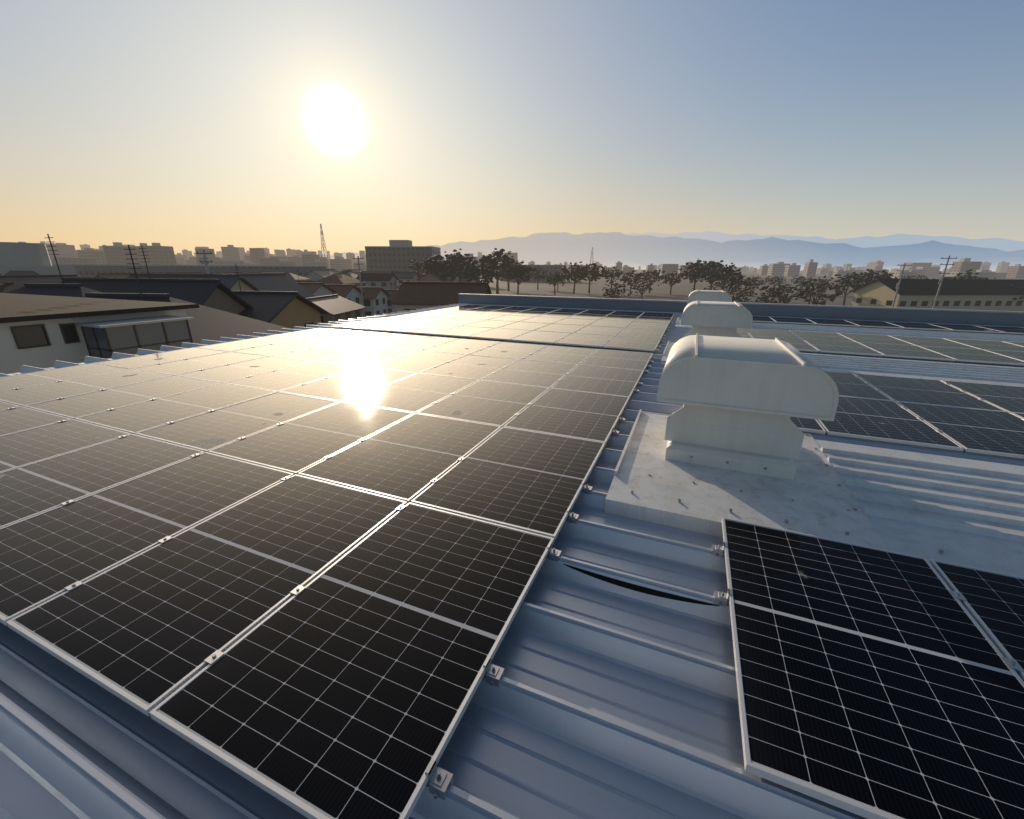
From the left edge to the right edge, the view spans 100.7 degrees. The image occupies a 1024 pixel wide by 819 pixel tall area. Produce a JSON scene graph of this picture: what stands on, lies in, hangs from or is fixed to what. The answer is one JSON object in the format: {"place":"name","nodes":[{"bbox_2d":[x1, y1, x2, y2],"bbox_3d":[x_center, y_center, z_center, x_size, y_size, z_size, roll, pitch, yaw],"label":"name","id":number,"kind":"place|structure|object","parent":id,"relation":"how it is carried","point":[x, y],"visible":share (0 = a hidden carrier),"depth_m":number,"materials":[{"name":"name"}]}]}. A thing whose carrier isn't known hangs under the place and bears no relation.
{"place":"outdoors","nodes":[
{"label":"outdoors","id":0,"kind":"place"},
{"bbox_2d":[0,282,23,292],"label":"house","id":1,"kind":"structure","parent":0,"point":[8,287],"depth_m":42.77,"materials":[{"name":"grey"}]},
{"bbox_2d":[0,274,78,285],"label":"house","id":2,"kind":"structure","parent":0,"point":[22,279],"depth_m":53.68,"materials":[{"name":"brown"}]},
{"bbox_2d":[46,243,77,257],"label":"city block","id":3,"kind":"structure","parent":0,"point":[62,247],"depth_m":627.93,"materials":[{"name":"grey concrete"}]},
{"bbox_2d":[53,253,95,263],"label":"city block","id":4,"kind":"structure","parent":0,"point":[66,258],"depth_m":407.99,"materials":[{"name":"grey concrete"}]},
{"bbox_2d":[77,248,106,263],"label":"city block","id":5,"kind":"structure","parent":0,"point":[99,256],"depth_m":439.29,"materials":[{"name":"grey concrete"}]},
{"bbox_2d":[0,293,198,373],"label":"house","id":6,"kind":"structure","parent":0,"point":[42,331],"depth_m":12.96,"materials":[{"name":"grey"}]},
{"bbox_2d":[103,242,142,264],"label":"city block","id":7,"kind":"structure","parent":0,"point":[116,252],"depth_m":415.40,"materials":[{"name":"grey concrete"}]},
{"bbox_2d":[94,272,159,277],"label":"house","id":8,"kind":"structure","parent":0,"point":[115,275],"depth_m":77.07,"materials":[{"name":"grey"}]},
{"bbox_2d":[140,243,176,264],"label":"city block","id":9,"kind":"structure","parent":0,"point":[157,253],"depth_m":420.80,"materials":[{"name":"grey concrete"}]},
{"bbox_2d":[47,234,299,300],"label":"utility poles","id":10,"kind":"object","parent":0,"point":[130,254],"visible":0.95,"depth_m":21.80,"materials":[{"name":"grey metal"}]},
{"bbox_2d":[195,248,215,264],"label":"city block","id":11,"kind":"structure","parent":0,"point":[210,257],"depth_m":463.11,"materials":[{"name":"grey concrete"}]},
{"bbox_2d":[215,258,243,264],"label":"building","id":12,"kind":"structure","parent":0,"point":[232,261],"depth_m":453.55,"materials":[{"name":"grey concrete"}]},
{"bbox_2d":[221,245,239,260],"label":"building","id":13,"kind":"structure","parent":0,"point":[230,251],"depth_m":638.49,"materials":[{"name":"grey concrete"}]},
{"bbox_2d":[249,248,264,264],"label":"building","id":14,"kind":"structure","parent":0,"point":[256,254],"depth_m":624.79,"materials":[{"name":"grey concrete"}]},
{"bbox_2d":[288,255,302,265],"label":"building","id":15,"kind":"structure","parent":0,"point":[297,259],"depth_m":601.52,"materials":[{"name":"grey concrete"}]},
{"bbox_2d":[285,272,308,279],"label":"house","id":16,"kind":"structure","parent":0,"point":[293,276],"depth_m":130.22,"materials":[{"name":"brown"}]},
{"bbox_2d":[302,252,319,265],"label":"building","id":17,"kind":"structure","parent":0,"point":[311,256],"depth_m":541.54,"materials":[{"name":"grey concrete"}]},
{"bbox_2d":[303,270,333,279],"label":"house","id":18,"kind":"structure","parent":0,"point":[315,274],"depth_m":148.15,"materials":[{"name":"grey"}]},
{"bbox_2d":[315,273,363,286],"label":"house","id":19,"kind":"structure","parent":0,"point":[337,278],"depth_m":100.50,"materials":[{"name":"brown"}]},
{"bbox_2d":[356,273,398,289],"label":"house","id":20,"kind":"structure","parent":0,"point":[386,280],"depth_m":126.79,"materials":[{"name":"grey"}]},
{"bbox_2d":[391,271,419,286],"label":"house","id":21,"kind":"structure","parent":0,"point":[408,276],"depth_m":149.89,"materials":[{"name":"grey"}]},
{"bbox_2d":[390,281,491,311],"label":"house","id":22,"kind":"structure","parent":0,"point":[408,296],"depth_m":47.99,"materials":[{"name":"brown"}]},
{"bbox_2d":[0,303,1023,818],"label":"metal roof","id":23,"kind":"structure","parent":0,"point":[604,699],"depth_m":1.81,"materials":[{"name":"metal"}]},
{"bbox_2d":[0,305,1023,818],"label":"solar panel frames","id":24,"kind":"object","parent":23,"relation":"on","point":[304,809],"visible":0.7,"depth_m":2.87,"materials":[{"name":"metal"}]},
{"bbox_2d":[0,305,1023,818],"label":"solar panels","id":25,"kind":"object","parent":24,"relation":"in","point":[886,681],"visible":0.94,"depth_m":2.54,"materials":[{"name":"glass"}]},
{"bbox_2d":[0,0,1023,255],"label":"sky","id":26,"kind":"structure","parent":0,"point":[181,125],"materials":[{"name":"blue"}]},
{"bbox_2d":[323,232,1023,268],"bbox_3d":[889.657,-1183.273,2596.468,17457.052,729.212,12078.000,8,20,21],"label":"mountain range","id":27,"kind":"structure","parent":0,"point":[553,248],"depth_m":7835.51,"materials":[{"name":"stone"}]},
{"bbox_2d":[480,269,1023,305],"bbox_3d":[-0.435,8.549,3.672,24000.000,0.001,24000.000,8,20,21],"label":"ground","id":28,"kind":"structure","parent":0,"point":[683,290],"depth_m":201.89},
{"bbox_2d":[4,271,39,274],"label":"roof","id":29,"kind":"structure","parent":28,"relation":"on","point":[21,273],"depth_m":83.45,"materials":[{"name":"grey"}]},
{"bbox_2d":[0,242,76,274],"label":"building","id":30,"kind":"structure","parent":28,"relation":"on","point":[19,256],"depth_m":86.93,"materials":[{"name":"grey concrete"}]},
{"bbox_2d":[7,283,102,296],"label":"roof","id":31,"kind":"structure","parent":28,"relation":"on","point":[70,290],"depth_m":22.43,"materials":[{"name":"grey"}]},
{"bbox_2d":[60,278,252,314],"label":"roof","id":32,"kind":"structure","parent":28,"relation":"on","point":[215,294],"depth_m":27.54,"materials":[{"name":"grey"}]},
{"bbox_2d":[85,293,290,343],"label":"house","id":33,"kind":"structure","parent":28,"relation":"on","point":[208,323],"depth_m":19.59,"materials":[{"name":"grey"}]},
{"bbox_2d":[52,264,326,276],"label":"long warehouse","id":34,"kind":"structure","parent":28,"relation":"on","point":[88,270],"depth_m":157.95,"materials":[{"name":"grey concrete"}]},
{"bbox_2d":[127,273,259,290],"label":"roof","id":35,"kind":"structure","parent":28,"relation":"on","point":[230,281],"depth_m":44.23,"materials":[{"name":"beige"}]},
{"bbox_2d":[196,250,213,273],"bbox_3d":[-34.941,-12.940,49.943,1.899,11.000,0.785,0,18,-1],"label":"pole","id":36,"kind":"object","parent":28,"relation":"on","point":[205,261],"visible":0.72,"depth_m":48.32,"materials":[{"name":"grey concrete"}]},
{"bbox_2d":[260,258,279,265],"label":"building","id":37,"kind":"structure","parent":28,"relation":"on","point":[269,261],"depth_m":494.97,"materials":[{"name":"grey concrete"}]},
{"bbox_2d":[241,273,315,297],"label":"roof","id":38,"kind":"structure","parent":28,"relation":"on","point":[272,281],"depth_m":51.21,"materials":[{"name":"grey"}]},
{"bbox_2d":[233,291,328,328],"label":"house","id":39,"kind":"structure","parent":28,"relation":"on","point":[290,309],"depth_m":31.92,"materials":[{"name":"grey"}]},
{"bbox_2d":[279,258,294,265],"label":"building","id":40,"kind":"structure","parent":28,"relation":"on","point":[283,262],"depth_m":523.64,"materials":[{"name":"grey concrete"}]},
{"bbox_2d":[305,259,327,268],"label":"building","id":41,"kind":"structure","parent":28,"relation":"on","point":[317,262],"depth_m":491.80,"materials":[{"name":"grey concrete"}]},
{"bbox_2d":[297,282,336,296],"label":"house","id":42,"kind":"structure","parent":28,"relation":"on","point":[317,289],"depth_m":63.27,"materials":[{"name":"grey"}]},
{"bbox_2d":[320,224,329,268],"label":"radio mast","id":43,"kind":"object","parent":28,"relation":"on","point":[322,238],"visible":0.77,"depth_m":558.91,"materials":[{"name":"red"}]},
{"bbox_2d":[306,294,366,323],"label":"house","id":44,"kind":"structure","parent":28,"relation":"on","point":[337,307],"depth_m":54.66,"materials":[{"name":"grey"}]},
{"bbox_2d":[330,256,345,270],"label":"building","id":45,"kind":"structure","parent":28,"relation":"on","point":[337,263],"depth_m":557.07,"materials":[{"name":"grey concrete"}]},
{"bbox_2d":[325,284,364,317],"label":"house","id":46,"kind":"structure","parent":28,"relation":"on","point":[351,292],"depth_m":70.47,"materials":[{"name":"brown"}]},
{"bbox_2d":[353,256,364,317],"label":"pole","id":47,"kind":"object","parent":28,"relation":"on","point":[360,276],"visible":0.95,"depth_m":72.55,"materials":[{"name":"grey concrete"}]},
{"bbox_2d":[357,287,390,317],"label":"house","id":48,"kind":"structure","parent":28,"relation":"on","point":[375,300],"depth_m":76.93,"materials":[{"name":"grey"}]},
{"bbox_2d":[384,289,397,313],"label":"house","id":49,"kind":"structure","parent":28,"relation":"on","point":[392,308],"depth_m":83.56,"materials":[{"name":"grey"}]},
{"bbox_2d":[365,240,440,276],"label":"grey office block","id":50,"kind":"structure","parent":28,"relation":"on","point":[397,255],"depth_m":222.02,"materials":[{"name":"grey concrete"}]},
{"bbox_2d":[408,258,428,276],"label":"tree","id":51,"kind":"object","parent":28,"relation":"on","point":[417,267],"visible":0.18,"depth_m":161.22,"materials":[{"name":"green plant"}]},
{"bbox_2d":[417,272,450,281],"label":"house","id":52,"kind":"structure","parent":28,"relation":"on","point":[432,277],"depth_m":133.30,"materials":[{"name":"brown"}]},
{"bbox_2d":[418,255,458,279],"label":"tree","id":53,"kind":"object","parent":28,"relation":"on","point":[433,265],"visible":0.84,"depth_m":138.33,"materials":[{"name":"green plant"}]},
{"bbox_2d":[439,248,479,281],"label":"tree","id":54,"kind":"object","parent":28,"relation":"on","point":[458,258],"visible":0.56,"depth_m":145.65,"materials":[{"name":"green plant"}]},
{"bbox_2d":[462,262,499,282],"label":"tree","id":55,"kind":"object","parent":28,"relation":"on","point":[472,269],"visible":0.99,"depth_m":131.14,"materials":[{"name":"green plant"}]},
{"bbox_2d":[479,248,514,293],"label":"tree","id":56,"kind":"object","parent":28,"relation":"on","point":[492,262],"visible":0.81,"depth_m":153.55,"materials":[{"name":"green plant"}]},
{"bbox_2d":[498,261,526,290],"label":"tree","id":57,"kind":"object","parent":28,"relation":"on","point":[508,278],"visible":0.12,"depth_m":176.27,"materials":[{"name":"green plant"}]},
{"bbox_2d":[500,260,532,294],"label":"tree","id":58,"kind":"object","parent":28,"relation":"on","point":[518,271],"visible":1,"depth_m":141.94,"materials":[{"name":"green plant"}]},
{"bbox_2d":[500,265,565,281],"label":"hall behind trees","id":59,"kind":"structure","parent":28,"relation":"on","point":[551,269],"depth_m":301.26,"materials":[{"name":"grey concrete"}]},
{"bbox_2d":[530,266,549,289],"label":"tree","id":60,"kind":"object","parent":28,"relation":"on","point":[537,275],"visible":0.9,"depth_m":188.75,"materials":[{"name":"green plant"}]},
{"bbox_2d":[544,271,563,294],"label":"tree","id":61,"kind":"object","parent":28,"relation":"on","point":[556,278],"visible":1,"depth_m":151.79,"materials":[{"name":"green plant"}]},
{"bbox_2d":[560,262,587,293],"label":"tree","id":62,"kind":"object","parent":28,"relation":"on","point":[576,278],"visible":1,"depth_m":159.03,"materials":[{"name":"green plant"}]},
{"bbox_2d":[571,261,605,292],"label":"tree","id":63,"kind":"object","parent":28,"relation":"on","point":[593,274],"visible":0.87,"depth_m":163.13,"materials":[{"name":"green plant"}]},
{"bbox_2d":[600,266,625,288],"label":"tree","id":64,"kind":"object","parent":28,"relation":"on","point":[613,274],"visible":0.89,"depth_m":168.66,"materials":[{"name":"green plant"}]},
{"bbox_2d":[602,283,632,298],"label":"shrub","id":65,"kind":"object","parent":28,"relation":"on","point":[616,291],"visible":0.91,"depth_m":91.35,"materials":[{"name":"green plant"}]},
{"bbox_2d":[620,270,643,293],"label":"tree","id":66,"kind":"object","parent":28,"relation":"on","point":[626,279],"visible":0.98,"depth_m":160.83,"materials":[{"name":"green plant"}]},
{"bbox_2d":[631,280,653,298],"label":"park tree","id":67,"kind":"object","parent":28,"relation":"on","point":[642,289],"visible":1,"depth_m":119.49,"materials":[{"name":"green plant"}]},
{"bbox_2d":[637,269,664,292],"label":"tree","id":68,"kind":"object","parent":28,"relation":"on","point":[654,273],"visible":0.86,"depth_m":168.20,"materials":[{"name":"green plant"}]},
{"bbox_2d":[659,264,678,275],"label":"building","id":69,"kind":"structure","parent":28,"relation":"on","point":[668,268],"depth_m":592.57,"materials":[{"name":"grey concrete"}]},
{"bbox_2d":[657,271,683,294],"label":"tree","id":70,"kind":"object","parent":28,"relation":"on","point":[671,279],"visible":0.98,"depth_m":158.79,"materials":[{"name":"green plant"}]},
{"bbox_2d":[677,258,709,290],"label":"tree","id":71,"kind":"object","parent":28,"relation":"on","point":[691,276],"visible":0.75,"depth_m":148.20,"materials":[{"name":"green plant"}]},
{"bbox_2d":[692,260,733,288],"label":"tree","id":72,"kind":"object","parent":28,"relation":"on","point":[711,265],"visible":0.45,"depth_m":142.51,"materials":[{"name":"green plant"}]},
{"bbox_2d":[706,263,745,287],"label":"tree","id":73,"kind":"object","parent":28,"relation":"on","point":[722,272],"visible":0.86,"depth_m":128.00,"materials":[{"name":"green plant"}]},
{"bbox_2d":[724,275,759,300],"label":"park tree","id":74,"kind":"object","parent":28,"relation":"on","point":[745,283],"visible":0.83,"depth_m":98.85,"materials":[{"name":"green plant"}]},
{"bbox_2d":[723,286,760,301],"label":"park tree","id":75,"kind":"object","parent":28,"relation":"on","point":[738,297],"visible":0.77,"depth_m":90.05,"materials":[{"name":"green plant"}]},
{"bbox_2d":[754,285,791,303],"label":"park tree","id":76,"kind":"object","parent":28,"relation":"on","point":[771,293],"visible":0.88,"depth_m":75.07,"materials":[{"name":"green plant"}]},
{"bbox_2d":[763,275,785,286],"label":"tree","id":77,"kind":"object","parent":28,"relation":"on","point":[771,280],"visible":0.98,"depth_m":172.18,"materials":[{"name":"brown plant"}]},
{"bbox_2d":[767,262,789,275],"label":"city block","id":78,"kind":"structure","parent":28,"relation":"on","point":[775,269],"depth_m":663.56,"materials":[{"name":"grey concrete"}]},
{"bbox_2d":[772,284,804,300],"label":"park tree","id":79,"kind":"object","parent":28,"relation":"on","point":[786,290],"visible":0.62,"depth_m":96.48,"materials":[{"name":"green plant"}]},
{"bbox_2d":[783,263,800,275],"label":"building","id":80,"kind":"structure","parent":28,"relation":"on","point":[792,269],"depth_m":634.50,"materials":[{"name":"grey concrete"}]},
{"bbox_2d":[568,257,1023,270],"bbox_3d":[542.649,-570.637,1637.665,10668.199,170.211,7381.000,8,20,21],"label":"foothill range","id":81,"kind":"structure","parent":28,"relation":"on","point":[1013,261],"depth_m":4445.64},
{"bbox_2d":[790,275,815,287],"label":"tree","id":82,"kind":"object","parent":28,"relation":"on","point":[802,278],"visible":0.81,"depth_m":171.70,"materials":[{"name":"green plant"}]},
{"bbox_2d":[802,259,817,276],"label":"building","id":83,"kind":"structure","parent":28,"relation":"on","point":[810,268],"depth_m":573.38,"materials":[{"name":"grey concrete"}]},
{"bbox_2d":[798,279,827,304],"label":"park tree","id":84,"kind":"object","parent":28,"relation":"on","point":[807,284],"visible":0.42,"depth_m":108.77,"materials":[{"name":"green plant"}]},
{"bbox_2d":[795,276,847,304],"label":"park tree","id":85,"kind":"object","parent":28,"relation":"on","point":[831,297],"visible":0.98,"depth_m":77.20,"materials":[{"name":"green plant"}]},
{"bbox_2d":[828,269,850,277],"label":"building","id":86,"kind":"structure","parent":28,"relation":"on","point":[842,272],"depth_m":535.69,"materials":[{"name":"grey concrete"}]},
{"bbox_2d":[827,273,872,305],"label":"tree","id":87,"kind":"object","parent":28,"relation":"on","point":[842,281],"visible":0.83,"depth_m":113.77,"materials":[{"name":"green plant"}]},
{"bbox_2d":[848,269,893,284],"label":"tree","id":88,"kind":"object","parent":28,"relation":"on","point":[870,274],"visible":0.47,"depth_m":114.05,"materials":[{"name":"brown plant"}]},
{"bbox_2d":[892,263,911,306],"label":"utility pole","id":89,"kind":"object","parent":28,"relation":"on","point":[898,284],"visible":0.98,"depth_m":72.17,"materials":[{"name":"grey concrete"}]},
{"bbox_2d":[888,271,915,278],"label":"building","id":90,"kind":"structure","parent":28,"relation":"on","point":[898,274],"depth_m":436.10,"materials":[{"name":"grey concrete"}]},
{"bbox_2d":[906,263,931,268],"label":"building","id":91,"kind":"structure","parent":28,"relation":"on","point":[914,265],"depth_m":699.85,"materials":[{"name":"grey concrete"}]},
{"bbox_2d":[916,267,939,276],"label":"building","id":92,"kind":"structure","parent":28,"relation":"on","point":[932,271],"depth_m":658.72,"materials":[{"name":"grey concrete"}]},
{"bbox_2d":[850,279,1023,310],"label":"school hall","id":93,"kind":"structure","parent":28,"relation":"on","point":[982,294],"depth_m":93.38,"materials":[{"name":"beige"}]},
{"bbox_2d":[932,256,956,307],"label":"utility pole","id":94,"kind":"object","parent":28,"relation":"on","point":[941,280],"visible":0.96,"depth_m":66.52,"materials":[{"name":"grey concrete"}]},
{"bbox_2d":[950,258,981,271],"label":"city block","id":95,"kind":"structure","parent":28,"relation":"on","point":[963,264],"depth_m":491.42,"materials":[{"name":"grey concrete"}]},
{"bbox_2d":[945,272,989,278],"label":"city block","id":96,"kind":"structure","parent":28,"relation":"on","point":[980,274],"depth_m":413.09,"materials":[{"name":"grey concrete"}]},
{"bbox_2d":[949,269,995,278],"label":"tree","id":97,"kind":"object","parent":28,"relation":"on","point":[968,273],"visible":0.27,"depth_m":116.73,"materials":[{"name":"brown plant"}]},
{"bbox_2d":[995,261,1009,272],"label":"building","id":98,"kind":"structure","parent":28,"relation":"on","point":[1002,266],"depth_m":1282.49,"materials":[{"name":"grey concrete"}]},
{"bbox_2d":[1006,264,1023,277],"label":"building","id":99,"kind":"structure","parent":28,"relation":"on","point":[1016,271],"depth_m":577.71,"materials":[{"name":"grey concrete"}]},
{"bbox_2d":[625,231,1023,251],"bbox_3d":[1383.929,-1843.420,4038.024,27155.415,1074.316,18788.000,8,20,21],"label":"mountain range","id":100,"kind":"structure","parent":0,"point":[1007,245],"depth_m":10199.17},
{"bbox_3d":[9.720,3.819,6.352,36.400,7.405,23.250,8,20,21],"label":"factory","id":101,"kind":"object","parent":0,"visible":0},
{"bbox_2d":[6,313,1023,800],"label":"panel clamps","id":102,"kind":"object","parent":101,"relation":"on","point":[440,781],"visible":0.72,"depth_m":2.32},
{"bbox_2d":[563,564,718,605],"bbox_3d":[0.729,1.045,2.496,0.890,0.040,0.019,8,20,21],"label":"cable","id":103,"kind":"object","parent":101,"relation":"on","point":[645,590],"visible":1,"depth_m":2.49,"materials":[{"name":"black"}]},
{"bbox_2d":[675,289,731,327],"bbox_3d":[6.476,-3.314,14.040,1.824,1.172,2.270,8,20,21],"label":"roof ventilator","id":104,"kind":"object","parent":101,"relation":"on","point":[710,295],"visible":0.45,"depth_m":13.65,"materials":[{"name":"paint"}]},
{"bbox_2d":[661,300,752,362],"bbox_3d":[4.247,-1.631,8.957,1.824,1.172,2.270,8,20,21],"label":"roof ventilator","id":105,"kind":"object","parent":101,"relation":"on","point":[715,318],"visible":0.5,"depth_m":8.65,"materials":[{"name":"paint"}]},
{"bbox_2d":[458,295,1023,326],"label":"parapet wall","id":106,"kind":"structure","parent":101,"relation":"on","point":[973,318],"depth_m":16.24,"materials":[{"name":"metal"}]},
{"bbox_2d":[458,293,1023,313],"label":"parapet cap","id":107,"kind":"object","parent":106,"relation":"on","point":[964,310],"visible":1,"depth_m":16.27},
{"bbox_2d":[604,333,887,549],"bbox_3d":[2.017,0.052,3.874,1.824,1.172,2.270,8,20,21],"label":"roof ventilator","id":108,"kind":"object","parent":101,"relation":"on","point":[730,439],"visible":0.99,"depth_m":3.57,"materials":[{"name":"paint"}]},
{"bbox_2d":[751,322,1023,341],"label":"metal roof","id":109,"kind":"structure","parent":101,"relation":"on","point":[924,333],"depth_m":12.27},
{"bbox_2d":[802,353,1023,386],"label":"metal roof","id":110,"kind":"structure","parent":101,"relation":"on","point":[983,374],"depth_m":7.71,"materials":[{"name":"metal"}]},
{"bbox_2d":[814,439,1023,576],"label":"metal roof","id":111,"kind":"structure","parent":101,"relation":"on","point":[966,512],"depth_m":3.30,"materials":[{"name":"metal"}]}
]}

